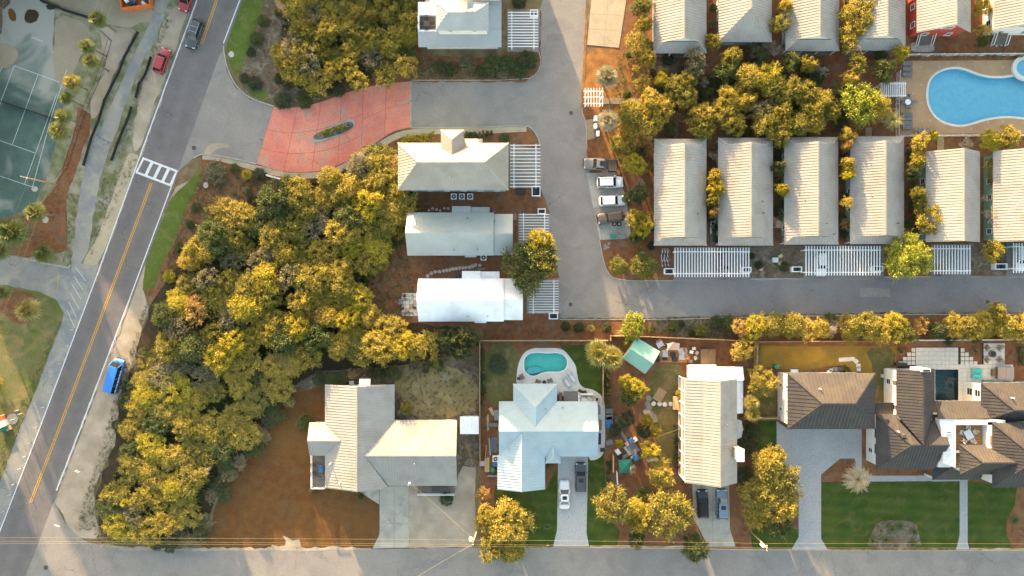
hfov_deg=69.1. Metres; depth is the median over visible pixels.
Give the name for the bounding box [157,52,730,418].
pine straw weeds
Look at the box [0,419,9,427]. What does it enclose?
roadside clutter
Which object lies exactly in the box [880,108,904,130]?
feather palm
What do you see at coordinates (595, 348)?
fan palm
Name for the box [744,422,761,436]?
shrub
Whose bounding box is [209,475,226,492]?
shrub
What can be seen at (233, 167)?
shrub
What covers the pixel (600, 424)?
deck storage
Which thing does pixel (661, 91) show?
shrub
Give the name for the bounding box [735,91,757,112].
tree
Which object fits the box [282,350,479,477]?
back yard
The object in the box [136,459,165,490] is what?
scrub oak
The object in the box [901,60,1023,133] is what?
pool terrace
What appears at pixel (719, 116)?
tree
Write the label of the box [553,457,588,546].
paver drive
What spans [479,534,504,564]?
tree
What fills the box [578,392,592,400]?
grill counter
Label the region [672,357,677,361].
footstool
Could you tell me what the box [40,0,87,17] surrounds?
silt fence
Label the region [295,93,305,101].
shrub
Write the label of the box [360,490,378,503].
concrete apron
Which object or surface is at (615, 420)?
shrub
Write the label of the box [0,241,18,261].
fan palm
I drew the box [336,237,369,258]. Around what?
scrub oak
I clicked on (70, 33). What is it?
tan sand
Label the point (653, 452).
tree
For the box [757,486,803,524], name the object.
tree
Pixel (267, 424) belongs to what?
shrub
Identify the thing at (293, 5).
scrub oak
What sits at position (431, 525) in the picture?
driveway
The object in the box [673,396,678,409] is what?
garden bench
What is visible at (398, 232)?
shrub
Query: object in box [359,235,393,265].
scrub oak
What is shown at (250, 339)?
scrub oak
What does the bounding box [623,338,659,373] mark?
garden pavilion
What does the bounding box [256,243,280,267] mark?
scrub oak
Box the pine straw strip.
[0,108,90,257]
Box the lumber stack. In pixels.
[493,437,497,452]
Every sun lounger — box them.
[562,377,570,386]
[568,372,575,381]
[901,72,912,76]
[901,116,912,120]
[901,125,912,129]
[902,61,912,65]
[902,67,912,70]
[902,112,912,116]
[902,121,912,124]
[971,369,981,372]
[972,374,981,377]
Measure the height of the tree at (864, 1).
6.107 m
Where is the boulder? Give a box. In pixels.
[228,51,233,57]
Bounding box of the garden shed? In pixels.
[460,416,478,433]
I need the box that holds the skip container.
[119,0,153,11]
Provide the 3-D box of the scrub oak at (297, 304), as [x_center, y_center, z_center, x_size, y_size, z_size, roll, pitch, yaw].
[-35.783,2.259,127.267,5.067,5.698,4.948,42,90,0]
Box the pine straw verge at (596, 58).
[583,47,630,172]
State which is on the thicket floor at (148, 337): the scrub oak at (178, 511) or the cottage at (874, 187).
the scrub oak at (178, 511)
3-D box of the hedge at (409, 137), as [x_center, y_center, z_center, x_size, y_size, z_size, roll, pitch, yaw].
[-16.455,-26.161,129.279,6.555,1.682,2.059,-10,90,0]
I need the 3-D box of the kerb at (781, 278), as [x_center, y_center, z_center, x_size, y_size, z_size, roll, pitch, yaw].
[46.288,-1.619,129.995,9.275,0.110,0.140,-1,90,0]
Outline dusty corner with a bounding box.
[204,143,228,155]
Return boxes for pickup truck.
[583,158,617,171]
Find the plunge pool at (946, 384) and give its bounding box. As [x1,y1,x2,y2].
[935,368,957,400]
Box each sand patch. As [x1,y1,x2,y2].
[90,27,134,118]
[133,6,186,150]
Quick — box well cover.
[7,414,17,423]
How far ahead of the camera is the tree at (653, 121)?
125.65 m
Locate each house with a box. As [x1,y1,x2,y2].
[307,379,456,494]
[497,383,598,491]
[678,365,743,487]
[778,372,875,428]
[866,367,1023,487]
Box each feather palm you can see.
[841,463,873,493]
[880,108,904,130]
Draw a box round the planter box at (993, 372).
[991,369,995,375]
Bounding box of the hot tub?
[1011,56,1023,80]
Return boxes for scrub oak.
[95,485,127,524]
[98,479,132,509]
[98,507,134,541]
[117,417,144,442]
[117,451,145,486]
[118,439,142,464]
[122,503,142,527]
[124,400,150,423]
[128,484,154,515]
[130,366,160,391]
[130,384,158,410]
[130,515,163,547]
[135,430,169,464]
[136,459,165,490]
[138,346,162,371]
[141,414,174,437]
[144,489,170,511]
[145,354,176,394]
[146,393,181,428]
[146,509,175,536]
[150,300,179,328]
[154,328,182,362]
[156,369,193,406]
[158,442,185,471]
[161,472,185,501]
[162,314,189,341]
[165,498,203,530]
[166,287,196,317]
[170,415,197,441]
[170,437,204,468]
[171,356,197,378]
[171,398,201,424]
[173,330,209,362]
[173,464,209,500]
[174,272,206,299]
[177,247,202,271]
[182,229,217,264]
[184,294,209,326]
[185,386,207,409]
[188,359,223,391]
[188,440,219,469]
[189,415,214,441]
[190,266,219,289]
[196,211,231,259]
[198,378,229,402]
[198,407,230,446]
[199,281,229,317]
[199,323,224,344]
[201,341,235,376]
[204,196,244,227]
[208,437,235,463]
[213,268,239,292]
[214,277,239,318]
[217,219,245,249]
[217,251,243,270]
[217,303,247,335]
[217,325,246,355]
[219,357,241,383]
[220,416,264,451]
[221,401,255,432]
[223,370,253,399]
[226,350,267,381]
[227,292,263,324]
[228,270,258,299]
[229,199,259,233]
[230,237,258,260]
[235,384,269,418]
[237,325,260,357]
[242,250,271,273]
[243,361,269,386]
[244,210,272,238]
[249,299,277,328]
[251,259,283,294]
[254,317,277,348]
[255,284,286,309]
[256,174,289,220]
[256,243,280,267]
[256,351,291,378]
[257,220,289,253]
[259,365,296,407]
[265,202,295,229]
[265,309,297,334]
[268,41,287,67]
[271,321,303,356]
[272,244,298,266]
[275,262,298,290]
[277,54,311,86]
[278,209,308,241]
[279,350,309,378]
[280,29,301,58]
[283,250,314,276]
[283,311,315,343]
[284,0,309,19]
[284,173,314,213]
[285,39,315,68]
[286,290,314,317]
[287,264,326,302]
[288,19,312,39]
[290,7,315,30]
[290,196,320,223]
[290,235,317,258]
[293,26,326,52]
[295,305,320,334]
[295,341,321,372]
[298,17,320,41]
[298,46,320,76]
[300,64,334,98]
[300,204,329,239]
[301,0,319,9]
[302,321,332,355]
[304,2,329,22]
[305,235,342,263]
[308,282,331,307]
[312,43,334,65]
[313,184,338,214]
[313,305,340,329]
[314,261,340,290]
[316,0,346,29]
[316,166,341,189]
[317,22,339,43]
[318,0,339,12]
[321,59,345,82]
[322,287,351,311]
[323,215,370,247]
[324,0,352,20]
[325,46,346,67]
[325,331,348,361]
[327,255,355,280]
[329,171,362,206]
[329,269,356,301]
[332,197,364,229]
[335,57,358,75]
[335,304,363,331]
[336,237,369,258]
[337,17,360,42]
[338,2,365,23]
[338,38,360,62]
[338,321,367,347]
[340,215,374,248]
[343,280,377,312]
[344,67,368,92]
[345,147,375,180]
[345,333,375,368]
[350,189,386,224]
[351,0,370,7]
[352,36,375,53]
[353,250,383,275]
[354,17,378,39]
[355,1,381,24]
[356,26,390,50]
[356,174,385,194]
[358,303,381,328]
[358,328,400,368]
[359,48,386,73]
[359,142,397,171]
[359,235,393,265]
[364,151,397,190]
[369,203,405,233]
[369,217,393,242]
[371,313,413,340]
[372,60,398,89]
[372,184,391,207]
[373,0,390,10]
[377,2,400,26]
[379,18,407,51]
[380,37,403,58]
[380,192,419,225]
[382,0,404,12]
[385,329,417,360]
[386,154,397,174]
[386,178,407,202]
[391,43,416,67]
[394,53,418,78]
[395,11,417,42]
[398,21,417,48]
[401,0,426,24]
[404,0,423,7]
[408,328,439,361]
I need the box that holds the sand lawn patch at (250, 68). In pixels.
[239,56,277,104]
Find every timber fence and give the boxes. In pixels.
[479,341,480,462]
[481,340,607,340]
[602,367,603,404]
[609,335,756,341]
[612,454,613,472]
[740,416,780,418]
[753,342,757,394]
[757,340,887,341]
[915,339,1018,340]
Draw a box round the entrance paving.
[257,81,409,171]
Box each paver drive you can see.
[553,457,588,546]
[777,422,931,549]
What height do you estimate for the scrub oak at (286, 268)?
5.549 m
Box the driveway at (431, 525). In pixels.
[409,466,476,547]
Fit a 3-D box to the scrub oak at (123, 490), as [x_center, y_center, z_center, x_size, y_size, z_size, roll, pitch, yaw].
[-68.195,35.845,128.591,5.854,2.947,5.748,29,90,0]
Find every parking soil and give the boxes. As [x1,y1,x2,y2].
[750,246,803,277]
[970,243,1006,274]
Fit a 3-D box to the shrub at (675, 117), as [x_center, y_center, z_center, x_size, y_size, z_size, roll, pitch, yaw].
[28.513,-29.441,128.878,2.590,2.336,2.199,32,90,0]
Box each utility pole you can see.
[20,176,56,185]
[469,527,477,543]
[750,531,767,549]
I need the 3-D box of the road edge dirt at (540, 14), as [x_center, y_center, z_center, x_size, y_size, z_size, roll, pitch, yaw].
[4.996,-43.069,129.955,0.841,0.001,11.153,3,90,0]
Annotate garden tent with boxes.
[617,457,632,472]
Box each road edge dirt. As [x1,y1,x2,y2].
[56,298,131,490]
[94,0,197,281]
[100,544,370,550]
[411,79,526,82]
[484,546,549,547]
[537,10,541,72]
[560,311,1022,318]
[580,10,587,109]
[590,545,683,548]
[750,277,802,278]
[830,548,954,550]
[970,548,1023,550]
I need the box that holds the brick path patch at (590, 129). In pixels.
[586,119,594,139]
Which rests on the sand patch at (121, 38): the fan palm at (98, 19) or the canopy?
the fan palm at (98, 19)
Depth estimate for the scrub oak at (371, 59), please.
127.05 m
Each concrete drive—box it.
[372,486,408,548]
[587,0,625,47]
[692,484,735,546]
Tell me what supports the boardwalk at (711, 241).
on the cottage ground at (836, 62)
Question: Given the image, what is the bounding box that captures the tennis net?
[0,101,53,118]
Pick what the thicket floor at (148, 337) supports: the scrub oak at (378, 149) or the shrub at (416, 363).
the scrub oak at (378, 149)
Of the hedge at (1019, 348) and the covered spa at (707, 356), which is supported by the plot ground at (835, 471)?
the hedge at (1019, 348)
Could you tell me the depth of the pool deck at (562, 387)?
129.96 m
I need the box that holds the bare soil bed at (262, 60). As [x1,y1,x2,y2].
[242,0,321,106]
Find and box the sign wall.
[266,174,281,179]
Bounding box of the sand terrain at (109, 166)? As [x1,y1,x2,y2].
[0,0,193,481]
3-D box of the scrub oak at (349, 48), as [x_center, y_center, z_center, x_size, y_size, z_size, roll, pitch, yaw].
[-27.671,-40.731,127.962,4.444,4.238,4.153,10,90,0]
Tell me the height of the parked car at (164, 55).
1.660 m
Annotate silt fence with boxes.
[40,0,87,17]
[82,31,138,165]
[110,106,131,160]
[134,56,151,97]
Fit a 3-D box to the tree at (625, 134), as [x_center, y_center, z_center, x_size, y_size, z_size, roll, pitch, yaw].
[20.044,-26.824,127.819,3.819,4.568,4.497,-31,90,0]
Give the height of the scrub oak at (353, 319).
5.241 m
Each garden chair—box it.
[319,473,324,478]
[656,339,664,347]
[660,350,667,356]
[678,348,687,355]
[995,344,1004,350]
[995,356,1004,363]
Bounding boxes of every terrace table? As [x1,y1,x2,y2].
[423,21,428,25]
[964,429,973,439]
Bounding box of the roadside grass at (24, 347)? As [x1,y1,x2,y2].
[0,285,62,479]
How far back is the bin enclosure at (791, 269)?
129.17 m
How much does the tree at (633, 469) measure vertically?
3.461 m
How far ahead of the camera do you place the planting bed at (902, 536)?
129.97 m
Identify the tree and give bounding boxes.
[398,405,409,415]
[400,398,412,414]
[436,328,461,352]
[448,339,475,361]
[457,324,482,349]
[473,507,502,535]
[474,485,491,503]
[476,502,491,520]
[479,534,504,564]
[486,495,539,543]
[500,240,557,298]
[500,538,526,563]
[525,228,554,250]
[526,242,559,278]
[590,482,632,524]
[609,134,624,155]
[614,134,635,155]
[615,439,623,447]
[616,99,647,125]
[617,150,647,175]
[617,409,635,428]
[618,121,639,141]
[618,310,645,345]
[618,374,631,386]
[618,386,641,406]
[621,377,649,399]
[623,27,649,57]
[623,497,652,524]
[625,208,646,227]
[627,513,651,536]
[628,183,648,203]
[628,532,645,550]
[629,0,654,15]
[629,465,636,474]
[632,210,654,239]
[632,228,646,243]
[633,484,652,503]
[634,13,653,31]
[634,128,653,146]
[634,424,651,439]
[635,102,667,139]
[636,48,656,67]
[636,179,645,185]
[639,87,661,112]
[640,413,653,426]
[640,441,660,459]
[643,143,653,156]
[644,486,697,543]
[645,457,675,488]
[651,92,675,123]
[651,424,661,437]
[653,70,666,86]
[660,73,688,101]
[672,70,698,92]
[672,85,696,108]
[678,531,711,563]
[683,115,715,139]
[684,45,706,75]
[684,102,715,127]
[699,76,709,86]
[700,85,714,103]
[705,32,720,52]
[705,193,719,207]
[706,167,721,186]
[706,178,725,195]
[707,97,740,122]
[708,151,716,160]
[708,207,719,216]
[710,59,737,85]
[717,83,742,111]
[718,45,742,68]
[720,111,746,136]
[730,77,743,89]
[730,337,756,361]
[731,318,746,337]
[734,60,769,93]
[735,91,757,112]
[737,475,785,509]
[742,311,767,341]
[742,505,768,532]
[747,42,771,66]
[747,100,772,123]
[747,363,780,396]
[751,105,780,137]
[751,442,787,484]
[752,61,782,91]
[754,464,801,503]
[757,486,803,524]
[758,311,786,337]
[761,73,794,106]
[762,40,776,51]
[762,507,795,540]
[766,123,793,148]
[768,13,791,33]
[769,44,784,54]
[770,101,793,125]
[771,160,786,175]
[773,183,789,196]
[773,217,783,228]
[776,0,792,13]
[776,74,811,106]
[780,51,802,72]
[781,310,804,338]
[785,110,813,136]
[792,77,819,108]
[793,101,824,131]
[796,316,818,344]
[799,54,819,73]
[802,109,826,134]
[806,69,825,86]
[810,316,830,337]
[812,88,833,113]
[813,65,828,75]
[824,100,840,123]
[826,319,837,335]
[830,117,848,131]
[834,87,854,102]
[835,81,890,130]
[835,312,864,337]
[837,14,867,38]
[838,0,875,28]
[838,126,858,144]
[838,139,852,152]
[838,165,855,179]
[838,195,853,209]
[839,32,859,52]
[839,71,859,87]
[839,157,855,167]
[839,218,849,228]
[846,51,866,73]
[856,311,883,340]
[857,0,878,14]
[863,316,890,345]
[864,94,893,124]
[868,59,897,84]
[873,49,888,61]
[881,228,934,282]
[883,310,908,334]
[889,45,910,63]
[890,321,916,345]
[904,166,920,181]
[905,151,926,168]
[905,185,925,199]
[906,129,930,151]
[908,196,928,207]
[910,316,929,334]
[914,202,946,234]
[924,320,948,340]
[926,129,939,141]
[943,310,967,338]
[955,312,985,342]
[959,136,974,148]
[972,309,994,337]
[973,0,992,16]
[973,24,992,38]
[974,35,989,48]
[978,128,1004,151]
[980,194,987,202]
[980,239,1007,263]
[981,208,996,223]
[982,158,992,173]
[984,301,1006,321]
[987,175,992,188]
[991,311,1020,340]
[995,123,1021,148]
[1007,311,1023,342]
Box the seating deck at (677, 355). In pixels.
[659,348,686,361]
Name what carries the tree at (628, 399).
on the yard mulch
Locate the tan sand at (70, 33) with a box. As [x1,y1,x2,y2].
[53,15,89,89]
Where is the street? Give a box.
[26,502,1023,575]
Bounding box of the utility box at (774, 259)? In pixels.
[771,258,778,261]
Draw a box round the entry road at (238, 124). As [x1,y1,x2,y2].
[178,51,273,170]
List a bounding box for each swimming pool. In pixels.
[523,352,567,376]
[926,67,1023,126]
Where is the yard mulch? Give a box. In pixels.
[481,342,796,548]
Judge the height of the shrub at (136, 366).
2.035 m
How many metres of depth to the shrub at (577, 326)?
129.10 m
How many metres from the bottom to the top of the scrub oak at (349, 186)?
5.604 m
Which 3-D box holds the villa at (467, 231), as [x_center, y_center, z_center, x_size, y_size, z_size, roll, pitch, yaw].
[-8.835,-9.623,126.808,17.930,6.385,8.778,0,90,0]
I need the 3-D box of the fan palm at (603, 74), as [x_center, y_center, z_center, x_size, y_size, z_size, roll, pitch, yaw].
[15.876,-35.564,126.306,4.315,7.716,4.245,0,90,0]
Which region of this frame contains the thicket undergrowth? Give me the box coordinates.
[103,0,436,533]
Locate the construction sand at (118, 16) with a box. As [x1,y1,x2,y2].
[49,0,151,26]
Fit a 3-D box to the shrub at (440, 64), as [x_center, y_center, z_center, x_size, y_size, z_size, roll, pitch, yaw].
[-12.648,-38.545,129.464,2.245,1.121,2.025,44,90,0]
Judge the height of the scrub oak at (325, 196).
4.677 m
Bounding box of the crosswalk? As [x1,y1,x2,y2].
[136,157,177,185]
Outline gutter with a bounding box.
[410,81,410,126]
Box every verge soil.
[560,315,1023,341]
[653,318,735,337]
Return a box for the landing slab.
[911,42,933,51]
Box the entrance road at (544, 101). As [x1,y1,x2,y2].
[411,0,1023,318]
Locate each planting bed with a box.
[0,288,39,323]
[238,24,539,105]
[868,520,921,548]
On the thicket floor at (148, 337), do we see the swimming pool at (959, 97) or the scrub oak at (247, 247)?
the scrub oak at (247, 247)
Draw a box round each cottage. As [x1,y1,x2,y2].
[653,0,706,57]
[653,138,706,245]
[715,137,772,245]
[716,0,771,44]
[780,137,838,244]
[781,0,839,55]
[844,136,904,243]
[845,0,905,54]
[908,0,970,45]
[918,148,979,241]
[983,0,1023,45]
[984,148,1023,241]
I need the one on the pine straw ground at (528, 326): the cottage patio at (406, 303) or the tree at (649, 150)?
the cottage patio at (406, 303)
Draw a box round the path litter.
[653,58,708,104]
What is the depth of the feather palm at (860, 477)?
126.34 m
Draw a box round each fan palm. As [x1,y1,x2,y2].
[0,217,35,248]
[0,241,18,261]
[0,284,14,300]
[14,298,43,321]
[23,201,53,223]
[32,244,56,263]
[48,120,71,142]
[53,108,80,124]
[58,91,82,106]
[62,73,87,92]
[78,39,106,56]
[82,52,108,71]
[87,8,116,31]
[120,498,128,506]
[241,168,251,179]
[584,338,611,367]
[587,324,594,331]
[596,64,619,87]
[596,109,618,131]
[600,344,624,371]
[743,393,760,410]
[743,408,759,421]
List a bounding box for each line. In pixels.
[0,0,196,530]
[0,2,97,249]
[0,43,90,304]
[1,2,112,318]
[12,75,37,144]
[24,97,55,183]
[29,183,150,502]
[31,183,152,502]
[32,70,66,186]
[32,543,472,546]
[56,176,175,490]
[71,541,472,544]
[200,0,215,43]
[202,0,217,43]
[223,0,239,42]
[229,538,415,539]
[473,544,741,547]
[473,546,741,549]
[531,540,767,543]
[768,543,939,543]
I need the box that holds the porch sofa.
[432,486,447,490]
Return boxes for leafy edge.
[0,0,9,33]
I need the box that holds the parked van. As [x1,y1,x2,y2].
[102,357,125,393]
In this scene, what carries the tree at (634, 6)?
on the cottage ground at (836, 62)
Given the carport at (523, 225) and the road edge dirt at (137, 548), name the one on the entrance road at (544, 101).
the carport at (523, 225)
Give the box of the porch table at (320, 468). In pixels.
[318,465,323,472]
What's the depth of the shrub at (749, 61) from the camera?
128.50 m
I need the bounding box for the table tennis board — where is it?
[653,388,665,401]
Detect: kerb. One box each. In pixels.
[24,258,70,268]
[193,154,256,163]
[223,46,273,106]
[411,52,540,80]
[411,125,539,144]
[560,314,1021,319]
[599,240,672,280]
[760,278,802,278]
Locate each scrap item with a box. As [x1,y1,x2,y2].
[488,423,497,426]
[494,410,498,419]
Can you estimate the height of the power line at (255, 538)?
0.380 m
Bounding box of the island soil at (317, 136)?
[313,122,353,139]
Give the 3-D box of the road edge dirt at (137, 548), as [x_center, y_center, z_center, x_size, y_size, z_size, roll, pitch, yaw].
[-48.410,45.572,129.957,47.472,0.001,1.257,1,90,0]
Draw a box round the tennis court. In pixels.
[0,0,66,219]
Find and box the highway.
[0,0,241,575]
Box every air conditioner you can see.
[451,194,456,199]
[459,194,464,199]
[467,194,472,199]
[481,256,486,260]
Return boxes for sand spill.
[271,536,300,547]
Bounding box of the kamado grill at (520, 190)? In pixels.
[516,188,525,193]
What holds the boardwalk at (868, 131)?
on the cottage ground at (836, 62)
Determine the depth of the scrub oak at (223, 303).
126.89 m
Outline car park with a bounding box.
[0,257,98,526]
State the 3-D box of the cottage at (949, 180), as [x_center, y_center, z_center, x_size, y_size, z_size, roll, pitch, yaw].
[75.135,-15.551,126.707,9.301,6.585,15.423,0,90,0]
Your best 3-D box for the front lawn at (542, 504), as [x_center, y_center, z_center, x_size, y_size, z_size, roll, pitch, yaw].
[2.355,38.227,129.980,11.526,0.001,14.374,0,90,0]
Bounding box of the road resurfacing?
[651,277,1023,316]
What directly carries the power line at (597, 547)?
attached to the utility pole at (762, 545)
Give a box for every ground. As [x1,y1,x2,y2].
[57,0,1020,548]
[147,127,559,392]
[582,0,1023,279]
[758,342,1023,548]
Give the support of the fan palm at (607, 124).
on the pine straw verge at (596, 58)
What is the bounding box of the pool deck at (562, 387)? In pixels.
[516,348,604,459]
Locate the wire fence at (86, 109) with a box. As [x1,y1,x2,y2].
[54,30,111,179]
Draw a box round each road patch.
[412,560,447,567]
[547,34,563,40]
[860,288,889,296]
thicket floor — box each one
[95,155,478,543]
[279,0,414,86]
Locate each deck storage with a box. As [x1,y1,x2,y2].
[598,420,601,429]
[598,433,600,444]
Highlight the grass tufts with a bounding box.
[0,19,167,530]
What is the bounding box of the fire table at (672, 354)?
[670,352,675,356]
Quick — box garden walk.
[932,480,969,549]
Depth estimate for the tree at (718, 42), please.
126.12 m
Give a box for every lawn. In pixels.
[143,166,200,290]
[226,0,263,74]
[247,87,269,101]
[394,365,478,418]
[483,344,519,405]
[493,467,557,546]
[561,345,601,395]
[587,453,619,545]
[649,362,682,467]
[750,526,798,548]
[757,420,776,451]
[758,386,776,416]
[760,345,896,371]
[821,481,959,548]
[866,347,895,401]
[968,481,1016,548]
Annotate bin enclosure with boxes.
[532,187,539,196]
[663,268,673,273]
[790,267,801,271]
[869,266,882,271]
[991,264,1006,269]
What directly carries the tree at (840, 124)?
on the cottage ground at (836, 62)
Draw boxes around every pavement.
[202,155,250,168]
[249,126,526,178]
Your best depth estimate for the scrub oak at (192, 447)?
127.92 m
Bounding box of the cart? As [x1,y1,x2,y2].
[610,234,615,238]
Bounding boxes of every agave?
[897,349,904,354]
[971,348,978,353]
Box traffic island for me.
[312,119,354,142]
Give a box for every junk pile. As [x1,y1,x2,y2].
[605,417,612,430]
[605,439,613,445]
[606,408,612,412]
[606,414,612,419]
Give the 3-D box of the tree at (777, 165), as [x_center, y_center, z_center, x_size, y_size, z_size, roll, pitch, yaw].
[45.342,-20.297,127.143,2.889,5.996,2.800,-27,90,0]
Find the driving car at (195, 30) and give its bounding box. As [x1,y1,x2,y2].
[185,18,204,49]
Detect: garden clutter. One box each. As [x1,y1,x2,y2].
[620,432,627,441]
[626,442,639,455]
[632,453,639,461]
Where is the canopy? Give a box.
[665,342,678,349]
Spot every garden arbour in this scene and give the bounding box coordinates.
[584,88,603,106]
[874,82,905,99]
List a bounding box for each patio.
[401,292,417,315]
[898,343,1014,400]
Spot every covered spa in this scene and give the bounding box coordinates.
[564,391,576,400]
[700,349,715,363]
[995,367,1013,379]
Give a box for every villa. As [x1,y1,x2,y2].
[398,130,508,191]
[405,206,512,256]
[416,271,522,322]
[418,0,501,48]
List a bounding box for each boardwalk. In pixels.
[603,98,641,103]
[674,120,677,138]
[710,220,716,245]
[865,128,871,135]
[937,135,943,149]
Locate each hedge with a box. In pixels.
[319,124,344,136]
[399,130,434,142]
[464,130,493,138]
[480,344,486,407]
[604,368,611,407]
[605,460,612,481]
[673,425,679,468]
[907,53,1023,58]
[1017,345,1023,365]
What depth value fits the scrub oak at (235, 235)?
126.77 m
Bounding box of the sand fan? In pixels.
[0,43,18,67]
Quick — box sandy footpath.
[71,0,168,266]
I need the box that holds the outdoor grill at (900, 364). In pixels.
[894,363,906,365]
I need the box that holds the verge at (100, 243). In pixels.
[83,153,137,264]
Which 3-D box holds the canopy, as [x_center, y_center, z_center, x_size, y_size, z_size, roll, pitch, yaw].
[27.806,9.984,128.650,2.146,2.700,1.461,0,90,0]
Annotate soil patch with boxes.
[24,9,38,22]
[46,5,54,9]
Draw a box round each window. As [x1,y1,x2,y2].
[886,378,890,384]
[910,3,914,11]
[910,21,914,28]
[920,178,924,184]
[966,387,972,395]
[974,389,980,397]
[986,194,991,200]
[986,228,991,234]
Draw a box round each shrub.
[93,528,115,546]
[110,419,125,433]
[116,395,128,411]
[120,379,133,392]
[122,390,133,401]
[122,424,137,434]
[123,539,135,545]
[125,408,135,418]
[131,359,145,369]
[137,346,153,359]
[149,534,166,550]
[160,532,182,553]
[162,269,176,283]
[162,519,178,535]
[173,242,183,253]
[175,526,188,537]
[178,531,194,549]
[185,220,195,228]
[190,202,200,211]
[193,526,211,544]
[194,512,215,530]
[202,158,227,185]
[204,488,218,505]
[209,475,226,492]
[213,486,230,502]
[216,460,236,475]
[222,469,237,481]
[229,163,239,173]
[229,451,246,471]
[238,72,249,83]
[240,448,252,458]
[244,188,252,196]
[246,46,256,57]
[247,75,262,90]
[248,31,264,46]
[248,441,265,457]
[251,168,266,181]
[257,14,270,27]
[259,428,271,443]
[260,414,277,430]
[262,399,280,414]
[270,409,286,421]
[272,70,285,84]
[273,7,283,16]
[273,92,292,109]
[281,174,293,186]
[281,395,295,408]
[282,80,294,92]
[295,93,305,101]
[295,413,312,431]
[297,97,311,109]
[306,88,319,98]
[309,486,316,493]
[312,370,326,385]
[324,85,335,95]
[325,370,339,384]
[332,84,345,97]
[333,370,349,384]
[345,78,359,89]
[347,367,359,379]
[358,492,364,498]
[366,273,373,279]
[366,366,378,379]
[374,366,386,380]
[379,259,389,270]
[385,365,402,380]
[389,239,399,250]
[394,227,405,239]
[408,358,423,376]
[420,363,430,373]
[427,356,436,366]
[431,359,444,371]
[433,61,445,71]
[438,354,450,365]
[439,491,452,506]
[440,62,455,76]
[459,57,476,73]
[476,65,488,77]
[483,54,505,76]
[488,353,507,374]
[497,69,508,79]
[499,53,517,72]
[499,132,509,142]
[511,0,526,8]
[511,60,528,79]
[516,50,538,69]
[546,465,553,471]
[560,321,570,331]
[573,321,584,331]
[600,322,611,333]
[607,422,621,437]
[613,414,624,425]
[621,193,630,202]
[623,88,631,100]
[625,50,632,58]
[628,231,639,244]
[631,74,652,90]
[632,64,638,73]
[634,145,644,157]
[639,60,648,71]
[642,40,652,52]
[643,162,651,173]
[647,242,655,250]
[647,326,656,333]
[648,69,656,76]
[652,76,667,94]
[656,65,668,77]
[661,53,673,65]
[661,120,678,137]
[667,322,677,332]
[669,102,679,112]
[671,110,682,122]
[676,64,694,78]
[686,105,698,116]
[687,328,695,336]
[691,78,700,88]
[693,323,708,336]
[697,90,707,104]
[701,72,719,92]
[707,19,718,28]
[707,214,715,221]
[707,314,722,329]
[709,3,717,12]
[711,224,717,232]
[712,234,717,242]
[717,80,733,96]
[722,316,729,329]
[725,313,739,333]
[737,433,758,456]
[737,464,753,485]
[739,125,751,136]
[741,58,761,66]
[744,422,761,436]
[750,86,761,95]
[754,261,762,268]
[773,148,778,156]
[773,156,780,165]
[773,174,782,180]
[773,206,779,214]
[777,208,783,217]
[778,199,783,208]
[778,260,789,271]
[780,70,789,83]
[790,101,801,114]
[795,59,813,75]
[799,128,810,136]
[817,328,833,339]
[821,63,830,74]
[822,312,836,326]
[829,80,841,96]
[835,108,849,120]
[838,212,847,222]
[840,229,849,237]
[841,330,857,344]
[843,366,849,371]
[904,218,913,229]
[905,148,914,160]
[905,331,919,342]
[907,182,916,192]
[908,199,918,208]
[911,222,919,230]
[921,316,931,328]
[935,263,945,275]
[942,332,958,345]
[971,333,982,343]
[981,322,994,338]
[1008,336,1017,343]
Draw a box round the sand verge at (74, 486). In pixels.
[55,182,186,538]
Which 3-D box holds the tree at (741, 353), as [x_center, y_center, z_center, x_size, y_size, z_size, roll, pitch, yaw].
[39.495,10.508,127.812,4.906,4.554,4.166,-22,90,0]
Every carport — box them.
[508,11,537,50]
[510,145,540,187]
[519,213,548,243]
[529,280,558,312]
[672,248,749,276]
[800,246,880,275]
[926,245,970,273]
[1004,243,1023,272]
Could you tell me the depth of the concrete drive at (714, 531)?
129.95 m
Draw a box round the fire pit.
[988,350,995,356]
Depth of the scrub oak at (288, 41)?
125.92 m
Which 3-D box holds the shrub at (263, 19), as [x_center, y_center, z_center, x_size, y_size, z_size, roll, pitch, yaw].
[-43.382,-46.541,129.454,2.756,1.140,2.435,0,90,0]
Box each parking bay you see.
[674,247,749,279]
[804,245,883,277]
[931,244,970,276]
[1007,242,1023,275]
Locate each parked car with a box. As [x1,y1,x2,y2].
[152,47,171,74]
[178,0,192,12]
[558,480,570,508]
[574,462,587,491]
[596,175,623,188]
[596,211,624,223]
[598,194,624,206]
[696,489,708,517]
[715,488,728,519]
[718,250,729,276]
[815,250,827,275]
[1012,243,1023,271]
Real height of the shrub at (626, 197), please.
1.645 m
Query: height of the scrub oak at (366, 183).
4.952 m
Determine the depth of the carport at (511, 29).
127.15 m
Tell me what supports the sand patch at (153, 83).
on the sand terrain at (109, 166)
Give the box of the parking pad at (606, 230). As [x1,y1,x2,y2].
[586,172,630,239]
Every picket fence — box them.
[895,70,900,135]
[897,134,1023,136]
[904,53,1022,56]
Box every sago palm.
[542,522,550,530]
[868,537,876,547]
[876,526,886,536]
[881,535,891,544]
[887,525,897,534]
[895,520,906,530]
[908,537,919,548]
[909,525,920,536]
[1009,514,1021,525]

